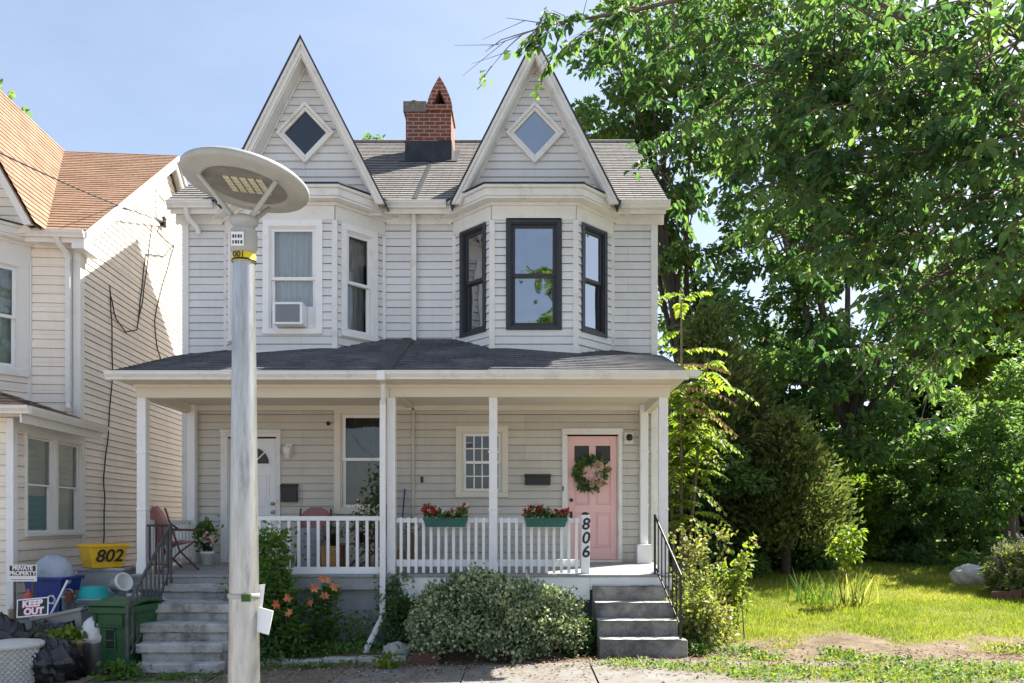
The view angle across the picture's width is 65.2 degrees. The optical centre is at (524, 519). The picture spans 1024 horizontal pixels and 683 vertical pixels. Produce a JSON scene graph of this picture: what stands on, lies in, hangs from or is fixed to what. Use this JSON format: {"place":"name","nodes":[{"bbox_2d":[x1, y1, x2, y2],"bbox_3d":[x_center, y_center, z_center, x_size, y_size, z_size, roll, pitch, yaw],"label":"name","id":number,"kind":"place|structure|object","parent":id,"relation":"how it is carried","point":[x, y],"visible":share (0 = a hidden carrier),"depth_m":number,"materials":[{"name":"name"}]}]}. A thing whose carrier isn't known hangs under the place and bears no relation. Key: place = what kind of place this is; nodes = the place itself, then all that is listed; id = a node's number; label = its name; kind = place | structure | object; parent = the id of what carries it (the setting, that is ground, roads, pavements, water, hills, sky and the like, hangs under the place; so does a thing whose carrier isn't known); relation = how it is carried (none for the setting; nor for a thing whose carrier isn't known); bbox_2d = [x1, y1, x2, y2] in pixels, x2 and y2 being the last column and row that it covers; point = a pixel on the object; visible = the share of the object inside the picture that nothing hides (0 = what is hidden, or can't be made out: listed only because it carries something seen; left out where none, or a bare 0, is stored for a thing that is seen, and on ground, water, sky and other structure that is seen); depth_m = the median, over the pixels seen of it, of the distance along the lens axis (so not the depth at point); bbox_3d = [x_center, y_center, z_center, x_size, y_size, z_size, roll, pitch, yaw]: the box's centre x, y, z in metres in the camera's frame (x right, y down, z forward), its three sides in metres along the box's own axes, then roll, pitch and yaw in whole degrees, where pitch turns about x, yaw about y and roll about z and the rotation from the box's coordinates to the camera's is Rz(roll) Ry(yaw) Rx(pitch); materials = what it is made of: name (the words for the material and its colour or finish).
{"place":"outdoors","nodes":[
{"label":"outdoors","id":0,"kind":"place"},
{"bbox_2d":[0,0,1023,430],"label":"sky","id":1,"kind":"structure","parent":0,"point":[157,77],"materials":[{"name":"blue"}]},
{"bbox_2d":[65,660,1023,682],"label":"sidewalk","id":2,"kind":"structure","parent":0,"point":[603,671],"depth_m":9.37,"materials":[{"name":"concrete"}]},
{"bbox_2d":[0,638,45,682],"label":"wicker basket","id":3,"kind":"object","parent":2,"relation":"on","point":[16,661],"visible":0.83,"depth_m":9.41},
{"bbox_2d":[0,612,35,639],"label":"bin bag","id":4,"kind":"object","parent":3,"relation":"in","point":[10,628],"visible":0.38,"depth_m":10.00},
{"bbox_2d":[16,597,48,617],"bbox_3d":[-6.200,1.099,10.076,0.408,0.258,0.059,0,0,-3],"label":"warning sign","id":5,"kind":"object","parent":4,"relation":"on","point":[30,607],"visible":1,"depth_m":10.07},
{"bbox_2d":[31,636,85,682],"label":"bin bag","id":6,"kind":"object","parent":2,"relation":"on","point":[58,660],"visible":0.93,"depth_m":9.64,"materials":[{"name":"plastic"}]},
{"bbox_2d":[84,537,1023,682],"bbox_3d":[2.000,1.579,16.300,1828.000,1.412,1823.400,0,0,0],"label":"ground","id":7,"kind":"structure","parent":0,"point":[865,642],"depth_m":11.28,"materials":[{"name":"plant"}]},
{"bbox_2d":[9,565,36,626],"bbox_3d":[-6.620,1.345,10.556,0.370,1.510,0.037,0,0,0],"label":"warning sign","id":8,"kind":"object","parent":7,"relation":"on","point":[22,572],"visible":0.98,"depth_m":10.54,"materials":[{"name":"white plastic"}]},
{"bbox_2d":[16,615,36,629],"bbox_3d":[-6.520,1.647,11.000,0.680,0.735,0.520,0,0,-6],"label":"storage tote","id":9,"kind":"object","parent":7,"relation":"on","point":[27,622],"visible":0.06,"depth_m":10.75,"materials":[{"name":"grey plastic"}]},
{"bbox_2d":[24,553,84,613],"bbox_3d":[-6.500,0.867,11.020,0.590,0.816,0.500,0,0,5],"label":"recycling bin","id":10,"kind":"object","parent":9,"relation":"on","point":[55,572],"visible":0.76,"depth_m":10.83,"materials":[{"name":"blue plastic"}]},
{"bbox_2d":[28,619,75,639],"bbox_3d":[-6.136,1.643,10.351,0.769,0.726,0.812,0,0,44],"label":"bin bag","id":11,"kind":"object","parent":7,"relation":"on","point":[40,627],"visible":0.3,"depth_m":10.26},
{"bbox_2d":[29,606,91,629],"bbox_3d":[-6.068,1.430,10.617,0.660,0.460,0.460,-12,1,-4],"label":"storage tote","id":12,"kind":"object","parent":11,"relation":"on","point":[79,615],"visible":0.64,"depth_m":10.43,"materials":[{"name":"grey plastic"}]},
{"bbox_2d":[34,620,87,653],"bbox_3d":[-5.799,1.639,10.185,0.697,0.740,0.644,0,0,28],"label":"weed patch","id":13,"kind":"object","parent":7,"relation":"on","point":[75,637],"visible":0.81,"depth_m":10.07,"materials":[{"name":"plant"}]},
{"bbox_2d":[74,600,96,607],"bbox_3d":[-5.980,1.550,11.020,0.540,0.930,0.460,0,0,0],"label":"storage crate","id":14,"kind":"object","parent":7,"relation":"on","point":[80,603],"visible":0.12,"depth_m":10.81,"materials":[{"name":"grey plastic"}]},
{"bbox_2d":[75,585,109,600],"bbox_3d":[-5.920,0.992,10.980,0.480,0.185,0.480,0,0,0],"label":"wash basin","id":15,"kind":"object","parent":14,"relation":"on","point":[92,592],"visible":0.81,"depth_m":10.83,"materials":[{"name":"teal plastic"}]},
{"bbox_2d":[81,617,105,675],"bbox_3d":[-5.507,1.610,10.219,0.298,0.769,0.278,0,0,0],"label":"metal can","id":16,"kind":"object","parent":7,"relation":"on","point":[92,651],"visible":0.76,"depth_m":10.11,"materials":[{"name":"metal"}]},
{"bbox_2d":[0,90,187,614],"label":"row house","id":17,"kind":"structure","parent":7,"relation":"on","point":[90,288],"depth_m":13.66,"materials":[{"name":"beige plastic"}]},
{"bbox_2d":[0,253,29,377],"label":"window","id":18,"kind":"structure","parent":17,"relation":"in","point":[14,270],"depth_m":13.09,"materials":[{"name":"white paint"}]},
{"bbox_2d":[23,431,57,536],"bbox_3d":[-7.236,-0.520,11.886,0.165,1.520,0.875,0,0,-5],"label":"window","id":19,"kind":"structure","parent":17,"relation":"in","point":[40,467],"depth_m":12.08,"materials":[{"name":"glass"}]},
{"bbox_2d":[57,437,84,535],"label":"window","id":20,"kind":"structure","parent":17,"relation":"in","point":[69,456],"depth_m":12.98,"materials":[{"name":"glass"}]},
{"bbox_2d":[0,152,165,222],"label":"service wire","id":21,"kind":"object","parent":17,"relation":"attached to","point":[73,186],"visible":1,"depth_m":12.19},
{"bbox_2d":[86,657,154,682],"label":"weed patch","id":22,"kind":"object","parent":7,"relation":"on","point":[120,670],"visible":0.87,"depth_m":9.68,"materials":[{"name":"green plant"}]},
{"bbox_2d":[84,596,164,667],"bbox_3d":[-5.195,1.480,10.452,0.620,0.951,0.846,0,0,9],"label":"wheeled bin","id":23,"kind":"object","parent":7,"relation":"on","point":[108,615],"visible":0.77,"depth_m":10.14,"materials":[{"name":"green plastic"}]},
{"bbox_2d":[114,669,224,682],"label":"weed patch","id":24,"kind":"object","parent":7,"relation":"on","point":[162,675],"visible":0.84,"depth_m":9.60,"materials":[{"name":"green plant"}]},
{"bbox_2d":[179,146,309,682],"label":"street lamp","id":25,"kind":"object","parent":7,"relation":"on","point":[255,183],"visible":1,"depth_m":4.93,"materials":[{"name":"grey metal"}]},
{"bbox_2d":[258,520,306,653],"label":"leafy shrub","id":26,"kind":"object","parent":7,"relation":"on","point":[282,585],"visible":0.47,"depth_m":10.87,"materials":[{"name":"green plant"}]},
{"bbox_2d":[260,633,313,664],"bbox_3d":[-3.430,1.741,10.604,1.243,0.435,0.786,0,0,0],"label":"weed patch","id":27,"kind":"object","parent":7,"relation":"on","point":[263,657],"visible":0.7,"depth_m":10.55,"materials":[{"name":"green plant"}]},
{"bbox_2d":[271,594,310,657],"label":"lily plant","id":28,"kind":"object","parent":7,"relation":"on","point":[293,626],"visible":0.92,"depth_m":10.61,"materials":[{"name":"green plant"}]},
{"bbox_2d":[260,659,372,670],"bbox_3d":[-2.615,1.868,10.264,1.959,0.193,0.469,0,0,0],"label":"weed patch","id":29,"kind":"object","parent":7,"relation":"on","point":[309,663],"visible":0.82,"depth_m":10.23,"materials":[{"name":"green plant"}]},
{"bbox_2d":[297,575,345,650],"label":"lily plant","id":30,"kind":"object","parent":7,"relation":"on","point":[326,596],"visible":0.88,"depth_m":10.96,"materials":[{"name":"green plant"}]},
{"bbox_2d":[260,638,411,658],"bbox_3d":[-2.737,1.750,10.717,2.878,0.276,0.626,0,0,-3],"label":"weed patch","id":31,"kind":"object","parent":7,"relation":"on","point":[341,651],"visible":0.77,"depth_m":10.72,"materials":[{"name":"green plant"}]},
{"bbox_2d":[323,656,357,662],"bbox_3d":[-2.442,1.915,10.613,0.436,0.200,0.170,1,0,1],"label":"edging stone","id":32,"kind":"object","parent":7,"relation":"on","point":[332,659],"visible":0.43,"depth_m":10.53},
{"bbox_2d":[318,608,386,651],"bbox_3d":[-2.299,1.550,11.190,1.095,0.661,0.710,0,0,0],"label":"weed patch","id":33,"kind":"object","parent":7,"relation":"on","point":[362,635],"visible":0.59,"depth_m":11.17,"materials":[{"name":"green plant"}]},
{"bbox_2d":[369,650,410,668],"bbox_3d":[-1.660,1.797,9.963,0.557,0.331,0.364,0,0,29],"label":"weed patch","id":34,"kind":"object","parent":7,"relation":"on","point":[384,662],"visible":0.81,"depth_m":9.95,"materials":[{"name":"green plant"}]},
{"bbox_2d":[382,641,411,654],"bbox_3d":[-1.719,1.761,10.779,0.404,0.257,0.322,0,0,0],"label":"rock","id":35,"kind":"object","parent":7,"relation":"on","point":[393,648],"visible":0.56,"depth_m":10.68,"materials":[{"name":"stone"}]},
{"bbox_2d":[376,590,418,649],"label":"spreading bush","id":36,"kind":"object","parent":7,"relation":"on","point":[397,632],"visible":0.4,"depth_m":11.03,"materials":[{"name":"green plant"}]},
{"bbox_2d":[103,35,699,676],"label":"twin house","id":37,"kind":"structure","parent":7,"relation":"on","point":[481,339],"depth_m":12.99,"materials":[{"name":"grey plastic"}]},
{"bbox_2d":[150,507,199,571],"bbox_3d":[-5.286,0.284,11.993,0.516,0.963,0.600,0,0,40],"label":"folding chair","id":38,"kind":"object","parent":37,"relation":"on","point":[157,515],"visible":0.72,"depth_m":11.82,"materials":[{"name":"brown wood"}]},
{"bbox_2d":[189,515,223,564],"bbox_3d":[-5.075,0.323,12.741,0.536,0.794,0.415,0,0,38],"label":"flower pot","id":39,"kind":"object","parent":37,"relation":"on","point":[205,536],"visible":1,"depth_m":12.68,"materials":[{"name":"white paint"}]},
{"bbox_2d":[227,232,232,342],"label":"window","id":40,"kind":"structure","parent":37,"relation":"in","point":[230,265],"depth_m":13.11,"materials":[{"name":"white paint"}]},
{"bbox_2d":[230,439,275,559],"bbox_3d":[-4.530,-0.350,13.343,0.780,2.020,0.095,0,0,0],"label":"door","id":41,"kind":"structure","parent":37,"relation":"in","point":[266,448],"depth_m":13.35,"materials":[{"name":"wood"}]},
{"bbox_2d":[262,220,322,333],"bbox_3d":[-3.655,-3.820,12.640,0.940,1.800,0.190,0,0,0],"label":"window","id":42,"kind":"structure","parent":37,"relation":"in","point":[292,250],"depth_m":12.62,"materials":[{"name":"glass"}]},
{"bbox_2d":[272,302,314,327],"bbox_3d":[-3.650,-3.190,12.510,0.700,0.360,0.300,0,0,0],"label":"air conditioner","id":43,"kind":"object","parent":37,"relation":"attached to","point":[293,314],"visible":1,"depth_m":12.37,"materials":[{"name":"white paint"}]},
{"bbox_2d":[275,101,334,163],"bbox_3d":[-3.565,-6.280,12.977,0.947,0.996,0.083,0,0,0],"label":"diamond window","id":44,"kind":"structure","parent":37,"relation":"in","point":[305,133],"depth_m":12.98,"materials":[{"name":"white glass"}]},
{"bbox_2d":[301,528,324,566],"bbox_3d":[-3.280,0.435,12.256,0.340,0.620,0.408,0,0,0],"label":"drawer unit","id":45,"kind":"object","parent":37,"relation":"on","point":[313,547],"visible":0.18,"depth_m":12.08,"materials":[{"name":"grey plastic"}]},
{"bbox_2d":[295,507,331,566],"bbox_3d":[-3.361,0.259,12.759,0.516,0.933,0.600,0,0,-8],"label":"folding chair","id":46,"kind":"object","parent":37,"relation":"on","point":[315,511],"visible":0.21,"depth_m":12.98,"materials":[{"name":"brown wood"}]},
{"bbox_2d":[321,545,342,566],"bbox_3d":[-2.880,0.565,12.000,0.300,0.360,0.280,0,0,0],"label":"plant stand","id":47,"kind":"object","parent":37,"relation":"on","point":[332,558],"visible":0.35,"depth_m":11.87,"materials":[{"name":"brown wood"}]},
{"bbox_2d":[340,543,371,566],"bbox_3d":[-2.520,0.545,11.860,0.440,0.400,0.319,0,0,0],"label":"side table","id":48,"kind":"object","parent":37,"relation":"on","point":[343,544],"visible":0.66,"depth_m":11.98,"materials":[{"name":"brown wood"}]},
{"bbox_2d":[343,493,379,560],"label":"potted plant","id":49,"kind":"object","parent":48,"relation":"on","point":[361,536],"visible":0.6,"depth_m":11.81,"materials":[{"name":"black plant"}]},
{"bbox_2d":[340,222,378,340],"bbox_3d":[-2.862,-3.820,13.104,0.605,1.800,0.700,0,0,43],"label":"window","id":50,"kind":"structure","parent":37,"relation":"in","point":[359,246],"depth_m":13.09,"materials":[{"name":"white paint"}]},
{"bbox_2d":[334,410,386,513],"bbox_3d":[-2.680,-0.990,13.547,0.980,1.780,0.605,0,0,0],"label":"window","id":51,"kind":"structure","parent":37,"relation":"in","point":[356,432],"depth_m":13.71,"materials":[{"name":"glass"}]},
{"bbox_2d":[357,463,386,546],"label":"trailing plant","id":52,"kind":"object","parent":37,"relation":"on","point":[376,497],"visible":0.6,"depth_m":12.90,"materials":[{"name":"green plant"}]},
{"bbox_2d":[370,571,414,627],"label":"creeper","id":53,"kind":"object","parent":37,"relation":"attached to","point":[391,584],"visible":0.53,"depth_m":11.40,"materials":[{"name":"green plant"}]},
{"bbox_2d":[404,517,420,558],"bbox_3d":[-1.821,0.327,12.892,0.286,0.766,0.225,0,0,-30],"label":"flower pot","id":54,"kind":"object","parent":37,"relation":"on","point":[412,543],"visible":0.35,"depth_m":12.83,"materials":[{"name":"ceramic"}]},
{"bbox_2d":[420,502,469,526],"bbox_3d":[-1.142,-0.076,11.493,0.704,0.352,0.426,0,0,0],"label":"flower box","id":55,"kind":"object","parent":37,"relation":"attached to","point":[451,518],"visible":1,"depth_m":11.45,"materials":[{"name":"green plastic"}]},
{"bbox_2d":[459,221,486,337],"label":"window","id":56,"kind":"structure","parent":37,"relation":"in","point":[472,241],"depth_m":13.12,"materials":[{"name":"glass"}]},
{"bbox_2d":[456,426,507,496],"bbox_3d":[-0.715,-0.970,13.547,0.870,1.180,0.605,0,0,0],"label":"window","id":57,"kind":"structure","parent":37,"relation":"in","point":[472,442],"depth_m":13.32,"materials":[{"name":"beige paint"}]},
{"bbox_2d":[506,218,561,329],"bbox_3d":[0.140,-3.870,12.860,0.880,1.760,0.580,0,0,0],"label":"window","id":58,"kind":"structure","parent":37,"relation":"in","point":[533,246],"depth_m":13.12,"materials":[{"name":"glass"}]},
{"bbox_2d":[506,101,563,163],"bbox_3d":[0.160,-6.280,12.977,0.947,0.996,0.083,0,0,0],"label":"diamond window","id":59,"kind":"structure","parent":37,"relation":"in","point":[534,132],"depth_m":12.98,"materials":[{"name":"white glass"}]},
{"bbox_2d":[521,502,569,526],"bbox_3d":[0.298,-0.080,11.513,0.707,0.360,0.392,0,0,0],"label":"flower box","id":60,"kind":"object","parent":37,"relation":"attached to","point":[557,518],"visible":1,"depth_m":11.45,"materials":[{"name":"green plastic"}]},
{"bbox_2d":[568,436,616,559],"bbox_3d":[1.125,-0.370,13.350,0.820,2.060,0.170,0,0,0],"label":"door","id":61,"kind":"structure","parent":37,"relation":"in","point":[601,507],"depth_m":13.36,"materials":[{"name":"pink paint"}]},
{"bbox_2d":[571,451,611,493],"bbox_3d":[1.111,-0.776,13.272,0.694,0.735,0.218,0,0,0],"label":"door wreath","id":62,"kind":"object","parent":61,"relation":"attached to","point":[598,468],"depth_m":13.26,"materials":[{"name":"green plant"}]},
{"bbox_2d":[580,221,607,337],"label":"window","id":63,"kind":"structure","parent":37,"relation":"in","point":[594,243],"depth_m":13.12,"materials":[{"name":"glass"}]},
{"bbox_2d":[413,651,439,664],"bbox_3d":[-1.280,1.792,10.420,0.340,0.160,0.180,0,0,0],"label":"loose brick","id":64,"kind":"object","parent":7,"relation":"on","point":[423,658],"visible":0.87,"depth_m":10.33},
{"bbox_2d":[401,561,591,663],"bbox_3d":[-0.389,1.221,10.709,2.586,1.334,1.603,0,0,0],"label":"clipped bush","id":65,"kind":"object","parent":7,"relation":"on","point":[468,609],"visible":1,"depth_m":10.29,"materials":[{"name":"green plant"}]},
{"bbox_2d":[531,607,597,657],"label":"spreading bush","id":66,"kind":"object","parent":7,"relation":"on","point":[591,643],"visible":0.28,"depth_m":10.73,"materials":[{"name":"green plant"}]},
{"bbox_2d":[160,643,1021,682],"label":"gravel","id":67,"kind":"structure","parent":7,"relation":"on","point":[567,665],"depth_m":9.93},
{"bbox_2d":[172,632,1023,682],"bbox_3d":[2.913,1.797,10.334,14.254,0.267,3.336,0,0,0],"label":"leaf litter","id":68,"kind":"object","parent":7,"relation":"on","point":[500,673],"visible":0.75,"depth_m":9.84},
{"bbox_2d":[565,0,817,488],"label":"broadleaf tree","id":69,"kind":"object","parent":7,"relation":"on","point":[675,252],"visible":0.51,"depth_m":22.16,"materials":[{"name":"green plant"}]},
{"bbox_2d":[663,571,740,653],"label":"weed clump","id":70,"kind":"object","parent":7,"relation":"on","point":[696,620],"visible":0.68,"depth_m":10.98,"materials":[{"name":"green plant"}]},
{"bbox_2d":[664,543,745,641],"bbox_3d":[2.496,1.267,11.847,1.512,1.829,1.786,0,0,25],"label":"weed clump","id":71,"kind":"object","parent":7,"relation":"on","point":[695,587],"visible":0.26,"depth_m":11.69,"materials":[{"name":"green plant"}]},
{"bbox_2d":[658,289,758,595],"bbox_3d":[3.195,-1.414,15.729,2.760,6.173,2.067,0,0,0],"label":"sapling","id":72,"kind":"object","parent":7,"relation":"on","point":[680,479],"visible":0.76,"depth_m":15.63,"materials":[{"name":"green plant"}]},
{"bbox_2d":[668,518,759,637],"bbox_3d":[2.799,0.885,11.966,1.478,1.828,0.742,0,0,9],"label":"shrub","id":73,"kind":"object","parent":7,"relation":"on","point":[701,547],"visible":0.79,"depth_m":11.91,"materials":[{"name":"green plant"}]},
{"bbox_2d":[668,475,771,575],"bbox_3d":[4.303,0.177,19.557,3.177,2.936,2.196,0,0,0],"label":"shrub","id":74,"kind":"object","parent":7,"relation":"on","point":[688,513],"visible":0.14,"depth_m":18.88,"materials":[{"name":"green plant"}]},
{"bbox_2d":[668,427,776,579],"bbox_3d":[4.319,-0.296,18.557,2.723,3.834,1.785,0,0,0],"label":"shrub","id":75,"kind":"object","parent":7,"relation":"on","point":[734,470],"visible":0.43,"depth_m":18.18,"materials":[{"name":"green plant"}]},
{"bbox_2d":[668,291,802,570],"bbox_3d":[4.598,-1.933,19.998,4.020,7.294,3.727,0,0,0],"label":"conifer","id":76,"kind":"object","parent":7,"relation":"on","point":[710,330],"visible":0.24,"depth_m":19.30,"materials":[{"name":"green plant"}]},
{"bbox_2d":[715,544,756,634],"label":"arching shrub","id":77,"kind":"object","parent":7,"relation":"on","point":[735,580],"visible":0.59,"depth_m":11.85,"materials":[{"name":"green plant"}]},
{"bbox_2d":[454,0,1023,434],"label":"maple tree","id":78,"kind":"object","parent":7,"relation":"on","point":[859,89],"visible":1,"depth_m":8.93,"materials":[{"name":"green plant"}]},
{"bbox_2d":[715,353,829,570],"bbox_3d":[5.462,-1.410,20.883,4.088,6.216,4.151,0,0,0],"label":"conifer","id":79,"kind":"object","parent":7,"relation":"on","point":[758,384],"visible":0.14,"depth_m":20.29,"materials":[{"name":"green plant"}]},
{"bbox_2d":[696,399,865,574],"bbox_3d":[6.443,-0.716,19.427,4.397,4.292,4.464,0,0,-42],"label":"conifer","id":80,"kind":"object","parent":7,"relation":"on","point":[818,503],"visible":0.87,"depth_m":18.41,"materials":[{"name":"green plant"}]},
{"bbox_2d":[720,502,846,573],"bbox_3d":[6.221,0.393,20.228,3.737,2.534,2.493,0,0,0],"label":"shrub","id":81,"kind":"object","parent":7,"relation":"on","point":[805,565],"visible":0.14,"depth_m":19.57,"materials":[{"name":"green plant"}]},
{"bbox_2d":[589,654,1023,682],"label":"verge grass","id":82,"kind":"structure","parent":7,"relation":"on","point":[837,669],"depth_m":9.19,"materials":[{"name":"plant"}]},
{"bbox_2d":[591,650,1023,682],"bbox_3d":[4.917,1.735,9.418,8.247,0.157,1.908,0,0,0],"label":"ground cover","id":83,"kind":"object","parent":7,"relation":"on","point":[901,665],"visible":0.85,"depth_m":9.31,"materials":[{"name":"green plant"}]},
{"bbox_2d":[785,568,835,605],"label":"blade plant","id":84,"kind":"object","parent":7,"relation":"on","point":[813,599],"visible":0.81,"depth_m":14.83,"materials":[{"name":"green plant"}]},
{"bbox_2d":[671,549,1004,584],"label":"lawn grass","id":85,"kind":"structure","parent":7,"relation":"on","point":[923,578],"depth_m":19.04,"materials":[{"name":"plant"}]},
{"bbox_2d":[670,0,1011,478],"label":"broadleaf tree","id":86,"kind":"object","parent":7,"relation":"on","point":[839,394],"visible":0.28,"depth_m":21.91,"materials":[{"name":"green plant"}]},
{"bbox_2d":[668,325,1023,471],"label":"broadleaf tree","id":87,"kind":"object","parent":7,"relation":"on","point":[930,409],"visible":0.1,"depth_m":30.26,"materials":[{"name":"green plant"}]},
{"bbox_2d":[824,524,867,602],"bbox_3d":[5.840,0.877,14.588,0.765,1.607,0.601,0,0,-13],"label":"young tree","id":88,"kind":"object","parent":7,"relation":"on","point":[846,557],"visible":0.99,"depth_m":14.53,"materials":[{"name":"green plant"}]},
{"bbox_2d":[677,581,1023,659],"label":"lawn grass","id":89,"kind":"structure","parent":7,"relation":"on","point":[870,610],"depth_m":13.62,"materials":[{"name":"plant"}]},
{"bbox_2d":[811,568,892,607],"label":"blade plant","id":90,"kind":"object","parent":7,"relation":"on","point":[857,588],"visible":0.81,"depth_m":14.58,"materials":[{"name":"green plant"}]},
{"bbox_2d":[830,472,895,561],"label":"shrub","id":91,"kind":"object","parent":7,"relation":"on","point":[863,483],"visible":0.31,"depth_m":21.97,"materials":[{"name":"green plant"}]},
{"bbox_2d":[809,367,936,535],"bbox_3d":[9.968,-1.725,24.484,5.079,6.049,2.635,0,0,0],"label":"shrub","id":92,"kind":"object","parent":7,"relation":"on","point":[834,427],"visible":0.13,"depth_m":23.97,"materials":[{"name":"green plant"}]},
{"bbox_2d":[843,442,951,557],"bbox_3d":[10.568,-0.477,23.361,3.770,3.756,2.585,0,0,22],"label":"shrub","id":93,"kind":"object","parent":7,"relation":"on","point":[904,534],"visible":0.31,"depth_m":22.91,"materials":[{"name":"green plant"}]},
{"bbox_2d":[816,425,1023,538],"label":"wood","id":94,"kind":"object","parent":7,"relation":"on","point":[942,475],"visible":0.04,"depth_m":39.62,"materials":[{"name":"green plant"}]},
{"bbox_2d":[872,386,1023,565],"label":"shrub","id":95,"kind":"object","parent":7,"relation":"on","point":[938,505],"visible":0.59,"depth_m":21.43,"materials":[{"name":"green plant"}]},
{"bbox_2d":[890,327,1023,541],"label":"broadleaf tree","id":96,"kind":"object","parent":7,"relation":"on","point":[1017,517],"depth_m":33.31,"materials":[{"name":"green plant"}]},
{"bbox_2d":[898,235,1023,542],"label":"broadleaf tree","id":97,"kind":"object","parent":7,"relation":"on","point":[985,365],"visible":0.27,"depth_m":27.01,"materials":[{"name":"green plant"}]},
{"bbox_2d":[949,563,985,586],"bbox_3d":[9.813,1.288,17.596,0.884,0.657,0.682,0,0,0],"label":"boulder","id":98,"kind":"object","parent":7,"relation":"on","point":[965,574],"visible":0.56,"depth_m":17.38,"materials":[{"name":"stone"}]},
{"bbox_2d":[939,332,1023,567],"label":"shrub","id":99,"kind":"object","parent":7,"relation":"on","point":[997,451],"visible":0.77,"depth_m":19.78,"materials":[{"name":"green plant"}]},
{"bbox_2d":[976,531,1023,590],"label":"lavender bush","id":100,"kind":"object","parent":7,"relation":"on","point":[997,572],"visible":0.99,"depth_m":15.81,"materials":[{"name":"green plant"}]},
{"bbox_3d":[-5.660,1.625,11.550,0.680,0.780,0.520,0,0,0],"label":"storage tote","id":101,"kind":"object","parent":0,"visible":0},
{"bbox_2d":[107,587,128,596],"bbox_3d":[-5.868,1.151,11.430,0.452,0.455,0.384,0,0,0],"label":"plastic bag","id":102,"kind":"object","parent":101,"relation":"on","point":[120,593],"visible":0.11,"depth_m":11.35,"materials":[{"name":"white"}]},
{"bbox_2d":[108,572,133,591],"bbox_3d":[-5.696,0.878,11.248,0.288,0.283,0.270,0,0,26],"label":"flower pot","id":103,"kind":"object","parent":102,"relation":"on","point":[123,582],"visible":1,"depth_m":11.25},
{"bbox_3d":[-6.120,1.655,11.750,0.800,0.720,0.560,0,0,0],"label":"storage tote","id":104,"kind":"object","parent":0,"visible":0},
{"bbox_2d":[74,566,135,587],"bbox_3d":[-6.120,0.990,11.750,0.720,0.600,0.520,0,0,0],"label":"storage tote","id":105,"kind":"object","parent":104,"relation":"on","point":[100,576],"visible":0.45,"depth_m":11.53,"materials":[{"name":"grey plastic"}]},
{"bbox_2d":[76,543,129,567],"bbox_3d":[-6.130,0.515,11.620,0.520,0.340,0.560,0,0,42],"label":"storage tub","id":106,"kind":"object","parent":105,"relation":"on","point":[101,555],"visible":1,"depth_m":11.46,"materials":[{"name":"yellow plastic"}]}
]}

